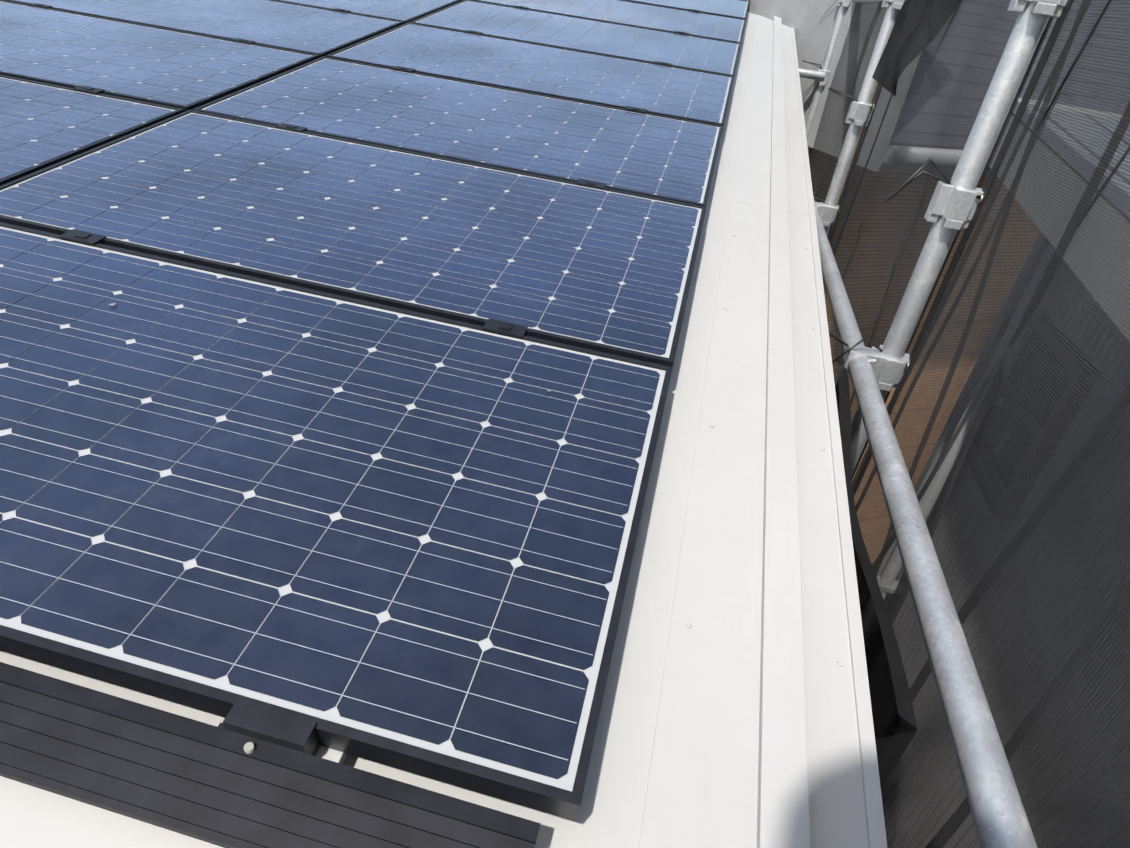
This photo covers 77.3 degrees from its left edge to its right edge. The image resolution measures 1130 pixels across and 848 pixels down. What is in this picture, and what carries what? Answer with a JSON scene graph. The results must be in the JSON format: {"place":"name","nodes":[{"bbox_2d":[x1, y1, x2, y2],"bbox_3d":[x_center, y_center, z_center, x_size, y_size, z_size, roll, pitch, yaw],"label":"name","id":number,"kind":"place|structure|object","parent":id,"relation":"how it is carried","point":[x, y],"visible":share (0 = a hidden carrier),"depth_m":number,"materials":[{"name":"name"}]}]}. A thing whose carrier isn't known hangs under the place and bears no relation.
{"place":"outdoors","nodes":[
{"label":"outdoors","id":0,"kind":"place"},
{"bbox_2d":[0,662,540,847],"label":"panel skirt","id":1,"kind":"object","parent":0,"point":[208,783],"visible":1,"depth_m":0.70,"materials":[{"name":"black metal"}]},
{"bbox_2d":[29,3,700,339],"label":"panel clamps","id":2,"kind":"object","parent":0,"point":[490,325],"visible":0.29,"depth_m":1.99,"materials":[{"name":"metal"}]},
{"bbox_2d":[809,148,1040,563],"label":"brick wall","id":3,"kind":"structure","parent":0,"point":[947,399],"depth_m":5.86,"materials":[{"name":"brown brick"}]},
{"bbox_2d":[748,0,1129,175],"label":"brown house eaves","id":4,"kind":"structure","parent":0,"point":[811,22],"depth_m":4.80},
{"bbox_2d":[881,260,1129,847],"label":"grey house wall","id":5,"kind":"structure","parent":0,"point":[1064,660],"depth_m":2.52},
{"bbox_2d":[876,233,1055,598],"bbox_3d":[1.629,1.927,4.653,0.150,6.776,0.340,13,32,7],"label":"pole","id":6,"kind":"object","parent":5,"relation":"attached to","point":[936,451],"depth_m":3.34,"materials":[{"name":"grey metal"}]},
{"bbox_2d":[966,309,1100,521],"bbox_3d":[1.925,-0.105,3.044,0.094,0.685,0.840,13,32,7],"label":"grey house window","id":7,"kind":"structure","parent":5,"relation":"in","point":[1051,387],"depth_m":2.89,"materials":[{"name":"grey glass"}]},
{"bbox_2d":[989,98,1129,341],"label":"roof","id":8,"kind":"structure","parent":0,"point":[1073,198],"depth_m":2.47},
{"bbox_3d":[-6.323,-0.194,5.600,13.730,7.280,7.323,13,32,7],"label":"house wall","id":9,"kind":"object","parent":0,"visible":0},
{"bbox_2d":[0,12,886,847],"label":"roof","id":10,"kind":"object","parent":9,"relation":"on","point":[738,714],"visible":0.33,"depth_m":1.01,"materials":[{"name":"white metal"}]},
{"bbox_2d":[0,222,672,820],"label":"solar panel","id":11,"kind":"object","parent":10,"relation":"on","point":[398,538],"visible":1,"depth_m":0.97,"materials":[{"name":"blue"}]},
{"bbox_2d":[218,699,319,754],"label":"panel end clamps","id":12,"kind":"object","parent":11,"relation":"attached to","point":[272,726],"visible":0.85,"depth_m":0.73,"materials":[{"name":"black metal"}]},
{"bbox_2d":[0,110,705,366],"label":"solar panel","id":13,"kind":"object","parent":10,"relation":"on","point":[607,270],"visible":0.92,"depth_m":1.65,"materials":[{"name":"blue"}]},
{"bbox_2d":[326,22,733,134],"bbox_3d":[-0.087,-1.508,3.018,1.580,0.037,0.812,13,39,7],"label":"solar panel","id":14,"kind":"object","parent":10,"relation":"on","point":[659,89],"visible":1,"depth_m":2.96,"materials":[{"name":"blue"}]},
{"bbox_2d":[410,0,740,75],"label":"solar panel","id":15,"kind":"object","parent":10,"relation":"on","point":[712,55],"visible":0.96,"depth_m":3.61,"materials":[{"name":"blue"}]},
{"bbox_2d":[475,0,745,42],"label":"solar panel","id":16,"kind":"object","parent":10,"relation":"on","point":[694,23],"visible":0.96,"depth_m":4.19,"materials":[{"name":"blue"}]},
{"bbox_2d":[627,0,749,18],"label":"solar panel","id":17,"kind":"object","parent":10,"relation":"on","point":[735,8],"visible":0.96,"depth_m":4.72,"materials":[{"name":"blue"}]},
{"bbox_2d":[686,86,842,666],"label":"screws","id":18,"kind":"object","parent":10,"relation":"on","point":[839,663],"visible":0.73,"depth_m":1.30,"materials":[{"name":"white metal"}]},
{"label":"ground","id":19,"kind":"structure","parent":0,"visible":0},
{"bbox_2d":[799,0,1067,847],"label":"scaffold frame","id":20,"kind":"object","parent":19,"relation":"on","point":[1000,818],"visible":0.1,"depth_m":1.54,"materials":[{"name":"metal"}]},
{"bbox_2d":[835,351,917,788],"bbox_3d":[0.583,0.505,1.744,0.070,0.996,1.150,13,32,7],"label":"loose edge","id":21,"kind":"object","parent":20,"relation":"attached to","point":[895,724],"visible":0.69,"depth_m":1.26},
{"bbox_2d":[809,0,1129,847],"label":"scaffold sheets","id":22,"kind":"object","parent":20,"relation":"attached to","point":[919,26],"visible":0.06,"depth_m":1.36,"materials":[{"name":"black fabric"}]},
{"bbox_2d":[802,0,1073,495],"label":"sheet ties","id":23,"kind":"object","parent":22,"relation":"attached to","point":[1046,52],"visible":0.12,"depth_m":1.71,"materials":[{"name":"black fabric"}]},
{"bbox_2d":[1040,0,1129,226],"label":"dangling cords","id":24,"kind":"object","parent":20,"relation":"attached to","point":[1083,48],"visible":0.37,"depth_m":1.35,"materials":[{"name":"black fabric"}]},
{"bbox_3d":[-3.869,-2.612,3.825,8.960,0.043,6.628,13,39,7],"label":"panel","id":25,"kind":"object","parent":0,"visible":0},
{"bbox_2d":[0,74,183,185],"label":"solar panel","id":26,"kind":"object","parent":25,"relation":"attached to","point":[43,125],"visible":0.94,"depth_m":1.99,"materials":[{"name":"blue"}]},
{"bbox_2d":[0,0,318,111],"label":"solar panel","id":27,"kind":"object","parent":25,"relation":"attached to","point":[185,71],"visible":0.98,"depth_m":2.52,"materials":[{"name":"blue"}]},
{"bbox_2d":[7,0,403,57],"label":"solar panel","id":28,"kind":"object","parent":25,"relation":"attached to","point":[320,32],"visible":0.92,"depth_m":3.09,"materials":[{"name":"blue"}]},
{"bbox_2d":[278,0,461,23],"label":"solar panel","id":29,"kind":"object","parent":25,"relation":"attached to","point":[406,11],"visible":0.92,"depth_m":3.62,"materials":[{"name":"blue"}]},
{"bbox_2d":[193,56,722,206],"bbox_3d":[-0.279,-1.013,2.385,1.580,0.037,0.812,13,39,7],"label":"solar panel","id":30,"kind":"object","parent":25,"relation":"attached to","point":[654,155],"visible":0.98,"depth_m":2.32,"materials":[{"name":"blue"}]}
]}

